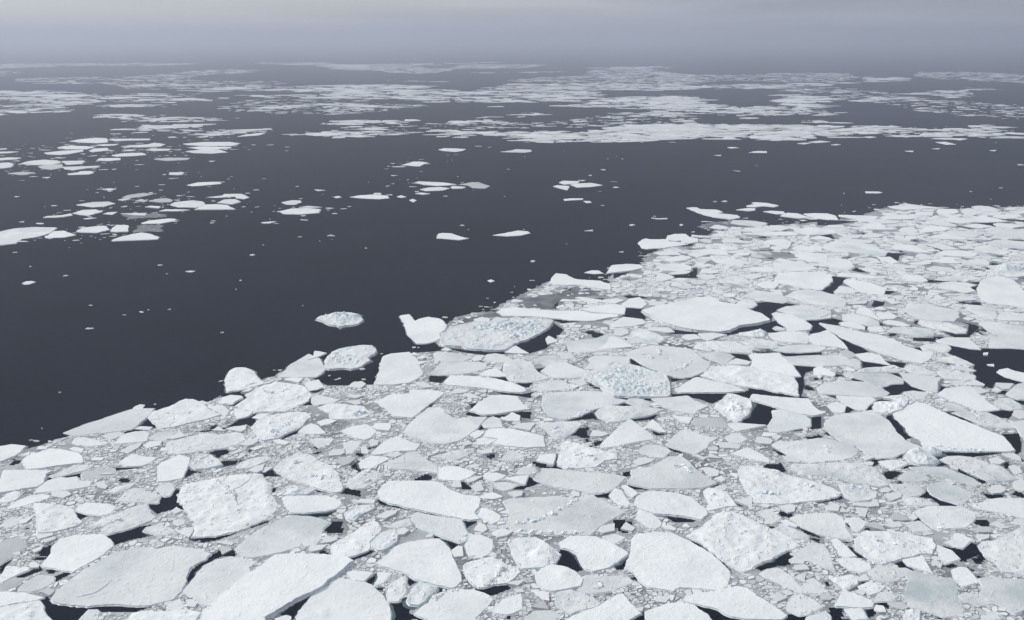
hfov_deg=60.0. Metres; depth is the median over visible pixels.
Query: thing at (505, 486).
ice floe
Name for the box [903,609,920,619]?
rubble floe
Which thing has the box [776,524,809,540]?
ice floe
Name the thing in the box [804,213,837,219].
ice floe
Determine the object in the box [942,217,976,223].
ice floe
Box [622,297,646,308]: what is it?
ice floe
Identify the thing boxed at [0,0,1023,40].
sky
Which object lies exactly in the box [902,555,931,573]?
ice floe
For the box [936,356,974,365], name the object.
ice floe
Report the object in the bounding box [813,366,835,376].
ice floe
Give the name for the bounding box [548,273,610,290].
ice floe
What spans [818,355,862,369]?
ice floe
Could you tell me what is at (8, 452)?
ice floe
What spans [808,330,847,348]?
ice floe
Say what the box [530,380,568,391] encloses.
ice floe
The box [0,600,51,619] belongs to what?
ice floe
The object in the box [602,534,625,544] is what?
ice floe
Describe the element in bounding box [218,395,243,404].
ice floe
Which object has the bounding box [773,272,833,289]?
ice floe
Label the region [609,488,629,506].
ice floe
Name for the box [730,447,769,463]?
ice floe
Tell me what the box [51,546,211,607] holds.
ice floe
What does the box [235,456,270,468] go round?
ice floe
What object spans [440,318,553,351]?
rubble floe
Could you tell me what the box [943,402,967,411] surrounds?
ice floe
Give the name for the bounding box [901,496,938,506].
ice floe
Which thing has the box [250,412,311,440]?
ice floe
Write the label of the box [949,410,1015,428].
ice floe
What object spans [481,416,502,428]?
ice floe
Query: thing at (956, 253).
ice floe
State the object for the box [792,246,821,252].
ice floe
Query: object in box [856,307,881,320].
ice floe
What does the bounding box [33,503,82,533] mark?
ice floe
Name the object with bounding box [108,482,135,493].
ice floe
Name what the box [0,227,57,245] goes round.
ice floe
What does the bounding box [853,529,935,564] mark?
ice floe
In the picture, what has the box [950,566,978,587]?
ice floe
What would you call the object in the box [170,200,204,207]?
ice floe
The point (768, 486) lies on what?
ice floe
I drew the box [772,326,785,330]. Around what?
rubble floe
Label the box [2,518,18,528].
ice floe
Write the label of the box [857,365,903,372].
ice floe
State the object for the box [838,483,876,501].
ice floe
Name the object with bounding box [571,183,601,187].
ice floe
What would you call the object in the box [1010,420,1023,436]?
ice floe
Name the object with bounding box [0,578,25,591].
ice floe
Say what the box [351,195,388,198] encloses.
ice floe
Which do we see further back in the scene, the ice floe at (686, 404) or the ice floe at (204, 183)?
the ice floe at (204, 183)
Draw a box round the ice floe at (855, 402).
[836,396,876,410]
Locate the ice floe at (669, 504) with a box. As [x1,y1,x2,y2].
[634,491,707,520]
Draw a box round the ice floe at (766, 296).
[743,291,787,303]
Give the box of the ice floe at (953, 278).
[934,275,979,280]
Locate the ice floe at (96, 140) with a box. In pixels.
[70,138,107,142]
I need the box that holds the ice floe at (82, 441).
[71,437,107,446]
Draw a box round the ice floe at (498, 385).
[442,375,526,393]
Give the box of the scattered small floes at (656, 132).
[0,62,1023,619]
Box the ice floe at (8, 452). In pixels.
[0,444,27,461]
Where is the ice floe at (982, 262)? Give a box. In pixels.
[967,258,991,265]
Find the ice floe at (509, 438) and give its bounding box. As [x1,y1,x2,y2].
[483,428,545,448]
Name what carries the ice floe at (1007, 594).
on the sea
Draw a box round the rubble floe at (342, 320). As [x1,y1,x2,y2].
[314,311,363,328]
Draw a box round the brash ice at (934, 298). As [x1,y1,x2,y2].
[0,206,1023,619]
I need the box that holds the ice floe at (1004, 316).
[997,312,1023,320]
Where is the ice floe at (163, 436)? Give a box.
[148,431,174,441]
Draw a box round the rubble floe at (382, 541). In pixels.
[370,528,398,551]
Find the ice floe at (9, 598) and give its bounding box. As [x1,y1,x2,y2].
[0,592,44,606]
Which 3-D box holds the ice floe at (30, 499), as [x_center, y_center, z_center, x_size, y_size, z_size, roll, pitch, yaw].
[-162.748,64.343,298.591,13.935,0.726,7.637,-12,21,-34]
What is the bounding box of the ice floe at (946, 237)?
[928,234,967,239]
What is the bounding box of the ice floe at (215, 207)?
[194,204,235,209]
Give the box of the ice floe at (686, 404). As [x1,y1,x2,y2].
[651,396,708,414]
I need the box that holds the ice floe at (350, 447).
[343,441,361,453]
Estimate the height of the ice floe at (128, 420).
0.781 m
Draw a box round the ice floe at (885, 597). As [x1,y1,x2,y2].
[873,591,896,602]
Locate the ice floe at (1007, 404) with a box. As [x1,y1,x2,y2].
[994,398,1022,410]
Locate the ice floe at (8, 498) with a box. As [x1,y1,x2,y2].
[0,491,21,503]
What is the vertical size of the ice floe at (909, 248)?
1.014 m
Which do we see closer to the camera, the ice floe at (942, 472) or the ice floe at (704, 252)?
the ice floe at (942, 472)
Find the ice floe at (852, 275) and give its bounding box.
[836,273,884,278]
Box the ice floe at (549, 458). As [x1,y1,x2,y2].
[536,453,556,465]
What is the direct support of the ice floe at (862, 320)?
on the sea
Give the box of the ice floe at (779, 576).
[759,567,803,594]
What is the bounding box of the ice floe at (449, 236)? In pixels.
[436,233,468,240]
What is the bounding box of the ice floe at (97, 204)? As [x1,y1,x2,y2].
[77,202,114,207]
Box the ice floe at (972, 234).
[943,231,984,237]
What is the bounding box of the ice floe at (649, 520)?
[635,509,661,529]
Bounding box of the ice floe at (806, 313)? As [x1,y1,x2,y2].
[776,305,831,320]
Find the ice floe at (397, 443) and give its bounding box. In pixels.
[371,436,420,455]
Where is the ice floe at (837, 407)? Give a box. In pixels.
[827,401,846,413]
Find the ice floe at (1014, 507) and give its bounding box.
[971,498,1023,518]
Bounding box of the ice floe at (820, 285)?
[814,273,832,290]
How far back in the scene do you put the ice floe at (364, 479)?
312.00 m
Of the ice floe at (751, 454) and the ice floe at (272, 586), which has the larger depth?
the ice floe at (751, 454)
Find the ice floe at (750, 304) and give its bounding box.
[736,299,757,308]
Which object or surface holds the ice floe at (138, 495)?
on the sea
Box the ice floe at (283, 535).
[233,515,331,558]
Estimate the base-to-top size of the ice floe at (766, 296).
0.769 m
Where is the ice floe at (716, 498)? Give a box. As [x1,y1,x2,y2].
[703,488,738,511]
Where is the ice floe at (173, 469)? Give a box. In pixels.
[156,454,189,482]
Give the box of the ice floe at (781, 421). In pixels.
[767,410,811,432]
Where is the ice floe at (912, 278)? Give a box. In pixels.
[902,274,927,282]
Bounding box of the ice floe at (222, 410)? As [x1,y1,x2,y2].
[207,405,229,415]
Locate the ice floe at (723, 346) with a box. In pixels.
[693,341,752,352]
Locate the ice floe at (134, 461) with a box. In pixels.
[119,454,156,467]
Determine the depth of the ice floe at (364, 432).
349.86 m
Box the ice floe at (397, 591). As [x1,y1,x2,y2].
[386,576,407,603]
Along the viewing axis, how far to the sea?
875.01 m
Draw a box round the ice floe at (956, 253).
[936,250,978,256]
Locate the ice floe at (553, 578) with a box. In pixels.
[534,564,583,592]
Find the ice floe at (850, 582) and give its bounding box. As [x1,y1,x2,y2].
[828,574,861,590]
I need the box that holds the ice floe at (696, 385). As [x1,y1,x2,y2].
[674,377,744,393]
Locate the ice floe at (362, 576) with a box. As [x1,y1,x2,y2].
[345,570,375,581]
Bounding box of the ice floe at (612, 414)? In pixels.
[593,405,663,422]
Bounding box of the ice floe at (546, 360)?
[533,355,566,365]
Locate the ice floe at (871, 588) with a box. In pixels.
[858,582,885,595]
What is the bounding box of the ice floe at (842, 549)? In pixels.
[831,539,856,557]
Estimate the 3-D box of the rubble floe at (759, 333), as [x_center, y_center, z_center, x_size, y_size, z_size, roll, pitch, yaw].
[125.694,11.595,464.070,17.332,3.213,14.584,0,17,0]
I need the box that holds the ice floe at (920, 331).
[887,327,934,336]
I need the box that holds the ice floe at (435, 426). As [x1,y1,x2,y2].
[404,407,486,444]
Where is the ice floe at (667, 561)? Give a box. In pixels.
[624,531,730,592]
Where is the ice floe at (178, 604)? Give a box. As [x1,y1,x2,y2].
[166,599,184,610]
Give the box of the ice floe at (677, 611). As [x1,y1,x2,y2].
[644,602,711,619]
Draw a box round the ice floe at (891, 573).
[867,564,904,583]
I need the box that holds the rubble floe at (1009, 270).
[990,264,1023,277]
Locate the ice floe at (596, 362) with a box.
[584,355,630,369]
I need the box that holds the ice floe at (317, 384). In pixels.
[304,379,322,390]
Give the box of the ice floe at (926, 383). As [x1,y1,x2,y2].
[897,372,940,392]
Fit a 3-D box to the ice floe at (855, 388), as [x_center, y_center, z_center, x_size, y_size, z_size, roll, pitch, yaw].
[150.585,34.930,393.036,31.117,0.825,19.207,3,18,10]
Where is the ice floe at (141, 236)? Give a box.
[111,232,160,241]
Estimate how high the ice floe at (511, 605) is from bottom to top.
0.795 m
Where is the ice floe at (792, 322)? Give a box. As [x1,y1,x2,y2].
[771,312,812,331]
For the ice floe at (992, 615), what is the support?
on the sea
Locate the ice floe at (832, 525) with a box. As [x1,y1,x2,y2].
[788,513,853,541]
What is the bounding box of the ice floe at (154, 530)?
[142,525,175,535]
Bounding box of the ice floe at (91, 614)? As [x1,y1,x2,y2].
[79,609,100,619]
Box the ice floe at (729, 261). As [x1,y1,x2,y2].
[709,255,743,265]
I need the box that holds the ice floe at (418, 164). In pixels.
[403,162,427,166]
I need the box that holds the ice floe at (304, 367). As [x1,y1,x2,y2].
[277,354,325,377]
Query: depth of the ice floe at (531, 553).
267.00 m
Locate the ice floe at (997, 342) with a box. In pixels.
[988,336,1023,349]
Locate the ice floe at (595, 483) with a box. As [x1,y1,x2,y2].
[533,468,625,494]
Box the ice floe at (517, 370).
[503,358,549,382]
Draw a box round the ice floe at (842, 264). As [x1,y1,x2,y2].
[819,257,854,270]
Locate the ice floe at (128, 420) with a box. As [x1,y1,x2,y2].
[63,408,155,436]
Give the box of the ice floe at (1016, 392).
[1006,383,1023,399]
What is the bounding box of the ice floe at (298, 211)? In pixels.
[279,208,320,214]
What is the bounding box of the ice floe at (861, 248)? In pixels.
[822,241,887,256]
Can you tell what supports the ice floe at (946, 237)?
on the sea
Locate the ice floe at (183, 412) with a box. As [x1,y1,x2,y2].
[148,398,220,429]
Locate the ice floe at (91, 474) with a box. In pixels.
[80,468,115,480]
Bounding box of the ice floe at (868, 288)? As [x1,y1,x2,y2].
[843,279,886,294]
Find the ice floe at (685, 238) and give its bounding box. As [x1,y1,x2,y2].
[666,234,698,243]
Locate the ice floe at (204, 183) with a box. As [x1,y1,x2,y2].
[187,182,221,185]
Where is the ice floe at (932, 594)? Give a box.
[900,568,964,617]
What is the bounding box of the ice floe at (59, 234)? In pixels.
[45,231,75,237]
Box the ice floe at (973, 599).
[957,592,989,606]
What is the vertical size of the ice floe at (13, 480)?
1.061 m
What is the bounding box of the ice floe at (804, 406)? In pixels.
[749,394,825,416]
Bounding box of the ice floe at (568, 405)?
[541,391,627,420]
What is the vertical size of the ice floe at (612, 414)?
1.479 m
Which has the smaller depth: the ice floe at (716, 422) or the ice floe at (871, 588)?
the ice floe at (871, 588)
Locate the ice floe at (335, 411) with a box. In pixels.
[318,403,370,419]
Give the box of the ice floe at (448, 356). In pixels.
[433,351,471,361]
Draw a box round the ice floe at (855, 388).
[816,380,889,397]
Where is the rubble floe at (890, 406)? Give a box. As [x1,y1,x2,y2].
[871,395,908,415]
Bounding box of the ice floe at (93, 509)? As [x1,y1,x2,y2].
[74,502,116,516]
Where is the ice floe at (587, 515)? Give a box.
[502,494,624,535]
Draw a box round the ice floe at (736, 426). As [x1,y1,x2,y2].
[728,422,765,431]
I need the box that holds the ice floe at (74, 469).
[48,465,91,478]
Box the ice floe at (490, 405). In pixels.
[469,395,529,415]
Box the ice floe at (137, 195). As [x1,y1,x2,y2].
[122,193,151,197]
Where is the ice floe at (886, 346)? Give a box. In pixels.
[819,323,932,363]
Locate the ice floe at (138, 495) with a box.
[116,488,161,504]
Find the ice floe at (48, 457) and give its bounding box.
[21,448,83,469]
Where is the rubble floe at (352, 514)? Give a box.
[344,504,374,522]
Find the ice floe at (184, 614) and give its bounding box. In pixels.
[128,609,200,619]
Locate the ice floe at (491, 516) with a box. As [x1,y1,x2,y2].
[477,507,501,524]
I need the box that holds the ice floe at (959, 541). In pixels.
[944,533,973,548]
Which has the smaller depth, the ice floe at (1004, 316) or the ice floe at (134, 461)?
the ice floe at (134, 461)
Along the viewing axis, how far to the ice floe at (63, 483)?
308.49 m
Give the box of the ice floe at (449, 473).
[437,466,475,481]
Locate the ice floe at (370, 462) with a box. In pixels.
[356,456,387,469]
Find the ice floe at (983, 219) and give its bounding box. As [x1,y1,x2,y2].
[973,216,1007,222]
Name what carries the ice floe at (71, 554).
on the sea
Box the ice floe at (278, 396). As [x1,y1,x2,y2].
[235,382,311,412]
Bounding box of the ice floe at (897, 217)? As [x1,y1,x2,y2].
[879,214,918,219]
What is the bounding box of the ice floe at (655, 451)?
[638,445,670,457]
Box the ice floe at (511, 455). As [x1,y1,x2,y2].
[500,450,525,461]
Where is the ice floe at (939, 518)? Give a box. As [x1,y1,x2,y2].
[915,506,976,531]
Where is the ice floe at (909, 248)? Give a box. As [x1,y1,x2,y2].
[892,244,933,253]
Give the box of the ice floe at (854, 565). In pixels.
[837,557,870,572]
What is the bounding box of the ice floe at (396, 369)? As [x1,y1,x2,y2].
[373,352,423,385]
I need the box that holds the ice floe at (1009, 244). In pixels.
[987,240,1023,248]
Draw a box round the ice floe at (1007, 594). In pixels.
[978,577,1023,614]
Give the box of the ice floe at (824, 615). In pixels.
[805,611,831,619]
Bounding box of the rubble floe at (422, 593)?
[402,582,439,609]
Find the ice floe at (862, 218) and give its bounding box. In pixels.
[838,215,878,221]
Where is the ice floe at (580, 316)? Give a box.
[496,307,618,321]
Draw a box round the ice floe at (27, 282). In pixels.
[21,281,35,284]
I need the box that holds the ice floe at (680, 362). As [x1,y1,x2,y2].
[625,345,710,378]
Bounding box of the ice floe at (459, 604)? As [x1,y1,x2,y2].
[414,588,492,619]
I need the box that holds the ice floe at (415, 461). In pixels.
[383,451,438,473]
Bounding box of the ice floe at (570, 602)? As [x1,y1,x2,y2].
[555,589,600,614]
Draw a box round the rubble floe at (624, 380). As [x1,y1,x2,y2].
[580,361,671,398]
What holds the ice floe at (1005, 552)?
on the sea
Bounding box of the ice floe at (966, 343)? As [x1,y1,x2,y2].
[935,337,980,349]
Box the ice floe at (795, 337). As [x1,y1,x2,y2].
[768,331,808,343]
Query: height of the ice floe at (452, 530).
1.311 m
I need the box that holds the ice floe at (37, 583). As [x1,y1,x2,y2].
[18,575,55,592]
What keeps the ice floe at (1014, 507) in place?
on the sea
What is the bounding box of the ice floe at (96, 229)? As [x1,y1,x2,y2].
[75,226,109,232]
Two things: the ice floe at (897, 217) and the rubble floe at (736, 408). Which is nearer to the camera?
the rubble floe at (736, 408)
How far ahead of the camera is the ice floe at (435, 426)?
353.43 m
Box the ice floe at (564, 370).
[540,362,586,378]
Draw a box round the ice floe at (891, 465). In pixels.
[878,460,907,470]
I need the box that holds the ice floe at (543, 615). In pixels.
[524,610,557,619]
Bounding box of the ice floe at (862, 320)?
[842,314,880,326]
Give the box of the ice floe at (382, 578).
[372,572,391,585]
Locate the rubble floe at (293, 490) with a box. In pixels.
[286,485,317,495]
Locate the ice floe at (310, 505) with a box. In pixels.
[281,495,341,514]
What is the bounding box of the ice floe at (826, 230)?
[813,225,846,234]
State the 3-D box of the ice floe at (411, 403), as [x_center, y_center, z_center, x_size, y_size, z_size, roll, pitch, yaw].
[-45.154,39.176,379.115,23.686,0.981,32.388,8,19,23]
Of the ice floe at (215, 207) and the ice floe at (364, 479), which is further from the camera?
the ice floe at (215, 207)
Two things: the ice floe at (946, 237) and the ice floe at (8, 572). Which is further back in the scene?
the ice floe at (946, 237)
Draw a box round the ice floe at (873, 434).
[824,410,920,459]
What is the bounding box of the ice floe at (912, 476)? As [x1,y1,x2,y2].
[897,471,930,482]
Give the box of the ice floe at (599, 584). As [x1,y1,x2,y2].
[582,575,632,593]
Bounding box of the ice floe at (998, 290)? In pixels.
[976,276,1023,308]
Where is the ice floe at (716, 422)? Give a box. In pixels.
[693,417,727,427]
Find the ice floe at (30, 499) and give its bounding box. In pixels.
[7,494,50,509]
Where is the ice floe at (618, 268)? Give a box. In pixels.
[605,264,643,273]
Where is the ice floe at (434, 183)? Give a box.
[415,181,456,185]
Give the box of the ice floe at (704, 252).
[688,248,728,257]
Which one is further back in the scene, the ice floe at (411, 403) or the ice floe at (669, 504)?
the ice floe at (411, 403)
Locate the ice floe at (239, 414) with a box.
[234,409,252,419]
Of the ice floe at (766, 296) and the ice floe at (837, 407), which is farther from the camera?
the ice floe at (766, 296)
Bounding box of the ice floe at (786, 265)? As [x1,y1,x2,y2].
[772,258,816,271]
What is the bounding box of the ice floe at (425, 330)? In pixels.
[398,314,446,344]
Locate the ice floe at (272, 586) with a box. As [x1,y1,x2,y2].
[200,553,353,619]
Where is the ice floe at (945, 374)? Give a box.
[936,369,975,380]
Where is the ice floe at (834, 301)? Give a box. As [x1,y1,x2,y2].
[814,291,846,307]
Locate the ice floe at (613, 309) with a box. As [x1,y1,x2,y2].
[583,304,625,314]
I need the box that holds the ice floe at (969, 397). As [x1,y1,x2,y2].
[937,386,999,411]
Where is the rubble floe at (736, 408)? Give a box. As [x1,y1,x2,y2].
[713,393,756,422]
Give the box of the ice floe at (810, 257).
[795,251,827,262]
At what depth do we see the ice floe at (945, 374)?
407.44 m
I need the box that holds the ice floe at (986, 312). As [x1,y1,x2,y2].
[965,305,996,319]
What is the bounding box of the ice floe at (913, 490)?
[889,484,925,496]
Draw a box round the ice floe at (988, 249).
[974,245,1010,254]
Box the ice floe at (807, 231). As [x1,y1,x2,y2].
[793,228,818,235]
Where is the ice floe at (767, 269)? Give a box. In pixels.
[749,266,779,272]
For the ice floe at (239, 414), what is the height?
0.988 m
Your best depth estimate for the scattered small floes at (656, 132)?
1358.82 m
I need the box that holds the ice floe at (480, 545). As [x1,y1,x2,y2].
[464,534,494,558]
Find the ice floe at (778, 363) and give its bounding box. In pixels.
[747,353,801,377]
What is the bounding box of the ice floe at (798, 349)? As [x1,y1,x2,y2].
[773,345,824,353]
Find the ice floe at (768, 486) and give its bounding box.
[737,465,841,504]
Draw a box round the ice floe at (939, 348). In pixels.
[920,344,951,352]
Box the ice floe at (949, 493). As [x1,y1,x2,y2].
[927,481,972,504]
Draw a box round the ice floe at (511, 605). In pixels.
[487,593,522,615]
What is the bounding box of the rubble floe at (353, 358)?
[323,345,377,370]
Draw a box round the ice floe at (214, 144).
[184,142,240,145]
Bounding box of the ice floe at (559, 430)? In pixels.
[538,421,581,439]
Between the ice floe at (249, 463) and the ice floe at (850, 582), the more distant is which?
the ice floe at (249, 463)
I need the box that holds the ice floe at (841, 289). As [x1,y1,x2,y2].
[833,286,858,293]
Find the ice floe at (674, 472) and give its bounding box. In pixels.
[627,456,716,489]
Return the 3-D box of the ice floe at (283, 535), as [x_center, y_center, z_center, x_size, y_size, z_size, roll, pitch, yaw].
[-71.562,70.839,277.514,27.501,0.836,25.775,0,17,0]
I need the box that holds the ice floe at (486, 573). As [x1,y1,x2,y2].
[463,557,520,588]
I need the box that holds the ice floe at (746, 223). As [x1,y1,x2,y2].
[731,220,768,225]
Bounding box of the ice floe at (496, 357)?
[483,353,512,362]
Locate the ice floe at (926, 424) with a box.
[892,402,1015,452]
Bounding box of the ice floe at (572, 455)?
[555,441,617,469]
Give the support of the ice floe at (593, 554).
on the sea
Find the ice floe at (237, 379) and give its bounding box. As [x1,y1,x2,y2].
[223,367,266,393]
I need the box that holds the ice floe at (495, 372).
[479,368,505,376]
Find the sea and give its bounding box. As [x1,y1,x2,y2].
[0,40,1023,619]
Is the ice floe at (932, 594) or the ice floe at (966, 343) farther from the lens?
the ice floe at (966, 343)
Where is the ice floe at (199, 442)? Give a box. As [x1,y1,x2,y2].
[165,432,245,454]
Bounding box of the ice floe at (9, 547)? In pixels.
[0,536,27,565]
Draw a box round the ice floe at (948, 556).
[936,545,960,564]
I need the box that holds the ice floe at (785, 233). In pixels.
[758,231,798,235]
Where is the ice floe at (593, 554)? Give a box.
[559,536,628,572]
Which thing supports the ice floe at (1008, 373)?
on the sea
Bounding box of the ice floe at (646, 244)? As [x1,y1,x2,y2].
[638,239,687,249]
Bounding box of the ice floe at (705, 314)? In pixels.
[640,297,769,333]
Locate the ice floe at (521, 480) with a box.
[504,475,528,485]
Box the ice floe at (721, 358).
[698,352,735,364]
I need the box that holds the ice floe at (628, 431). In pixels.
[600,419,653,448]
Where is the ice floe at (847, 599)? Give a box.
[834,591,877,609]
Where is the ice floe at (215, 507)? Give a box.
[176,474,277,537]
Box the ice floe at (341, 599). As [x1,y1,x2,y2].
[294,578,395,619]
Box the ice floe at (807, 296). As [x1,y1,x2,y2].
[787,290,828,304]
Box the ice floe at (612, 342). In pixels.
[598,336,634,349]
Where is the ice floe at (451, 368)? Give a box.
[428,361,487,375]
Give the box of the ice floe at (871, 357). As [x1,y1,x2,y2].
[857,352,889,365]
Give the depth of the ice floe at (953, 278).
569.24 m
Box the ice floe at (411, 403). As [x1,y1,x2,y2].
[377,390,444,417]
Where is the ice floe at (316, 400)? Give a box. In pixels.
[311,395,338,405]
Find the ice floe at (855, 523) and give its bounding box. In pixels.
[845,517,866,532]
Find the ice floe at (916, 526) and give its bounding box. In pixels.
[905,520,931,532]
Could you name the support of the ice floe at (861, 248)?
on the sea
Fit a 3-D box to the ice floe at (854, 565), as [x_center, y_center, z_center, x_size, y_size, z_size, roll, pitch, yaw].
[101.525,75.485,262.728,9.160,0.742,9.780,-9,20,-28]
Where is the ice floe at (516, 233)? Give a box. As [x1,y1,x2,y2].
[493,231,529,236]
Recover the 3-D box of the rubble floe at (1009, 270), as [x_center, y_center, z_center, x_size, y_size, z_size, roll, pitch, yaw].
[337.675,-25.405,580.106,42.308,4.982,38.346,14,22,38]
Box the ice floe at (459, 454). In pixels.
[431,448,474,461]
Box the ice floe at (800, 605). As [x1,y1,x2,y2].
[786,594,822,616]
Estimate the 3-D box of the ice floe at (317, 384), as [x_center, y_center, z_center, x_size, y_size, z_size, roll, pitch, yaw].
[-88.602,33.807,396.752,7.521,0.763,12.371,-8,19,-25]
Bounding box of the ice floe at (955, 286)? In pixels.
[936,281,974,292]
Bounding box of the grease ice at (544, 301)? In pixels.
[121,213,774,352]
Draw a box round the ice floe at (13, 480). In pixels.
[0,470,51,493]
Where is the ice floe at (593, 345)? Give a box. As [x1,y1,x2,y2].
[565,334,631,352]
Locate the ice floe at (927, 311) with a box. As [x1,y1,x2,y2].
[904,303,959,321]
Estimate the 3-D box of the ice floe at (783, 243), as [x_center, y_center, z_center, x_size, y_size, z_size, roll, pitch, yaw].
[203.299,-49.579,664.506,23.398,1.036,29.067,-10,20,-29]
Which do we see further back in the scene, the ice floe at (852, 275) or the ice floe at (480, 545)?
the ice floe at (852, 275)
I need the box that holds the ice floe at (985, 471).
[939,455,1017,481]
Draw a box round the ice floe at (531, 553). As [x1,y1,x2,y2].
[507,537,561,569]
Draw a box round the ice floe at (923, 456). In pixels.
[903,446,946,466]
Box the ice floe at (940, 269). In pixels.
[926,266,957,272]
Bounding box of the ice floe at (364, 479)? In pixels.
[346,469,383,489]
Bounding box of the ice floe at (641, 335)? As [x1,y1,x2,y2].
[628,328,665,343]
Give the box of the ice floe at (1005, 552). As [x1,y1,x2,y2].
[976,526,1023,576]
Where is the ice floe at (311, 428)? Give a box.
[298,423,325,434]
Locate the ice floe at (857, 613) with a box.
[842,608,868,619]
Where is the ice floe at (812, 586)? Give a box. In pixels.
[802,578,825,593]
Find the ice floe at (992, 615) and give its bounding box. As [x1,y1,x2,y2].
[980,611,1001,619]
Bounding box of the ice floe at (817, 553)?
[789,542,834,569]
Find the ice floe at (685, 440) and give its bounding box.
[665,428,716,453]
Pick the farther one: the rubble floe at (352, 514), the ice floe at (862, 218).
the ice floe at (862, 218)
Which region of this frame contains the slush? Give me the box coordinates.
[0,204,1023,619]
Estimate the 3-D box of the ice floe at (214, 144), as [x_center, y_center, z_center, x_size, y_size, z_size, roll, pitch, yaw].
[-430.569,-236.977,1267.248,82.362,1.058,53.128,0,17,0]
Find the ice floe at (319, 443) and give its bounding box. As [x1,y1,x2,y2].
[309,438,334,448]
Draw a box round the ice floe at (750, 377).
[700,365,799,396]
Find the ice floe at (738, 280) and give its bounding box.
[719,276,751,284]
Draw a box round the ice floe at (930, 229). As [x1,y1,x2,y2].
[919,226,950,232]
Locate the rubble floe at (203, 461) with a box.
[189,453,223,470]
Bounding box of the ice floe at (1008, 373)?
[996,368,1023,382]
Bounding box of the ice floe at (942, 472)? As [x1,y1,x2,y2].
[908,466,980,486]
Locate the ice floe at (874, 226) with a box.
[862,223,887,229]
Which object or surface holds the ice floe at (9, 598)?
on the sea
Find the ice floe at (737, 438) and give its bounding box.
[725,433,747,443]
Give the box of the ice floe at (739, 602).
[683,586,787,619]
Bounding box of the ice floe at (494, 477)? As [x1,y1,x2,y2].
[483,472,506,481]
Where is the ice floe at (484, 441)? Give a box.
[476,437,496,444]
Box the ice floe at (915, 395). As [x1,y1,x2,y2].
[903,391,928,399]
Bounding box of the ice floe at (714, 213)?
[687,207,739,219]
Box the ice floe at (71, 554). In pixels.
[40,534,113,572]
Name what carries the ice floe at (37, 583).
on the sea
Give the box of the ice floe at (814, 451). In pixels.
[771,438,857,463]
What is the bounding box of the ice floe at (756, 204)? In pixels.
[746,202,778,207]
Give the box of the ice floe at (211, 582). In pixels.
[183,556,256,606]
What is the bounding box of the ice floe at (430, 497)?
[377,480,481,521]
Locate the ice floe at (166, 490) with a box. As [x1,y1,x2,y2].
[155,483,174,497]
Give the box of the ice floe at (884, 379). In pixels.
[843,372,903,386]
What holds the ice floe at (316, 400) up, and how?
on the sea
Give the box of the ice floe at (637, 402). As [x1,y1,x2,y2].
[625,398,651,406]
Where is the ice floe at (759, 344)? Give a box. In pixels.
[742,339,778,348]
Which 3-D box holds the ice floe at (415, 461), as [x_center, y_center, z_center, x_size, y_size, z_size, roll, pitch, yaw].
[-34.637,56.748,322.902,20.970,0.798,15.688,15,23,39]
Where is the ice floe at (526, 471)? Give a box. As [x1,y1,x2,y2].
[516,466,537,475]
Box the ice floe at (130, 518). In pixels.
[90,504,155,534]
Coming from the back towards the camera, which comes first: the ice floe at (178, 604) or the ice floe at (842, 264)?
the ice floe at (842, 264)
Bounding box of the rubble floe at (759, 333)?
[736,329,766,337]
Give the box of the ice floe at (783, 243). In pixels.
[762,239,791,248]
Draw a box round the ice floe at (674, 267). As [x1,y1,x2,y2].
[656,263,691,271]
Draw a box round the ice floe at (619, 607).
[566,593,642,619]
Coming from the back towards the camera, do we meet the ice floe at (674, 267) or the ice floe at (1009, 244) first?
the ice floe at (1009, 244)
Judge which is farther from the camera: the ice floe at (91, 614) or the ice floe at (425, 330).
the ice floe at (425, 330)
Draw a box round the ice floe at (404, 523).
[388,518,412,528]
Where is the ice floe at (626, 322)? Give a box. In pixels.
[609,317,645,327]
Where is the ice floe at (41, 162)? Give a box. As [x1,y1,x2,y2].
[20,160,61,164]
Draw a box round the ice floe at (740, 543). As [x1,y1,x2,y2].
[686,511,800,573]
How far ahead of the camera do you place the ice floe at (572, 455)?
328.15 m
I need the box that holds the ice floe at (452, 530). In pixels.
[410,512,468,544]
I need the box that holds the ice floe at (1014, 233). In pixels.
[990,229,1023,238]
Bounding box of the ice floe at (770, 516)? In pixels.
[758,509,780,524]
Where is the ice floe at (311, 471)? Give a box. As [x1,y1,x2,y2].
[273,452,345,493]
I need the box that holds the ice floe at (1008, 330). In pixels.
[979,321,1023,338]
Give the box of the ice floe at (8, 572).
[0,566,29,582]
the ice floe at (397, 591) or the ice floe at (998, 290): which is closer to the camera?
the ice floe at (397, 591)
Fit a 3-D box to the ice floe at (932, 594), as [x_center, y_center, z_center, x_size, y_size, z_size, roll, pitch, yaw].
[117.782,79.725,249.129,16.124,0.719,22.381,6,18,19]
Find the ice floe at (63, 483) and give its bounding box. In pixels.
[33,476,92,493]
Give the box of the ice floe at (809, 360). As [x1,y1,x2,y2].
[783,355,829,366]
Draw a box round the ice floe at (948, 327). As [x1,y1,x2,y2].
[917,320,967,333]
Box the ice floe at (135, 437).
[114,431,149,444]
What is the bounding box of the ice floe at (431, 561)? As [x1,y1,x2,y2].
[375,539,464,589]
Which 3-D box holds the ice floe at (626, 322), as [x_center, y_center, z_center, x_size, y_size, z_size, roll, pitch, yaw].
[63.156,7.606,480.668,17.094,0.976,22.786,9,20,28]
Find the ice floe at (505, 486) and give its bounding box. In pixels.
[493,482,518,490]
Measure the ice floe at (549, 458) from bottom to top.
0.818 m
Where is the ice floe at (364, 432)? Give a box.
[341,424,376,440]
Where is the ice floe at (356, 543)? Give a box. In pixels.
[330,521,382,557]
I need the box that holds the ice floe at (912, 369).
[904,364,934,375]
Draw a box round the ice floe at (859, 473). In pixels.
[790,462,888,487]
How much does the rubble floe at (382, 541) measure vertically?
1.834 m

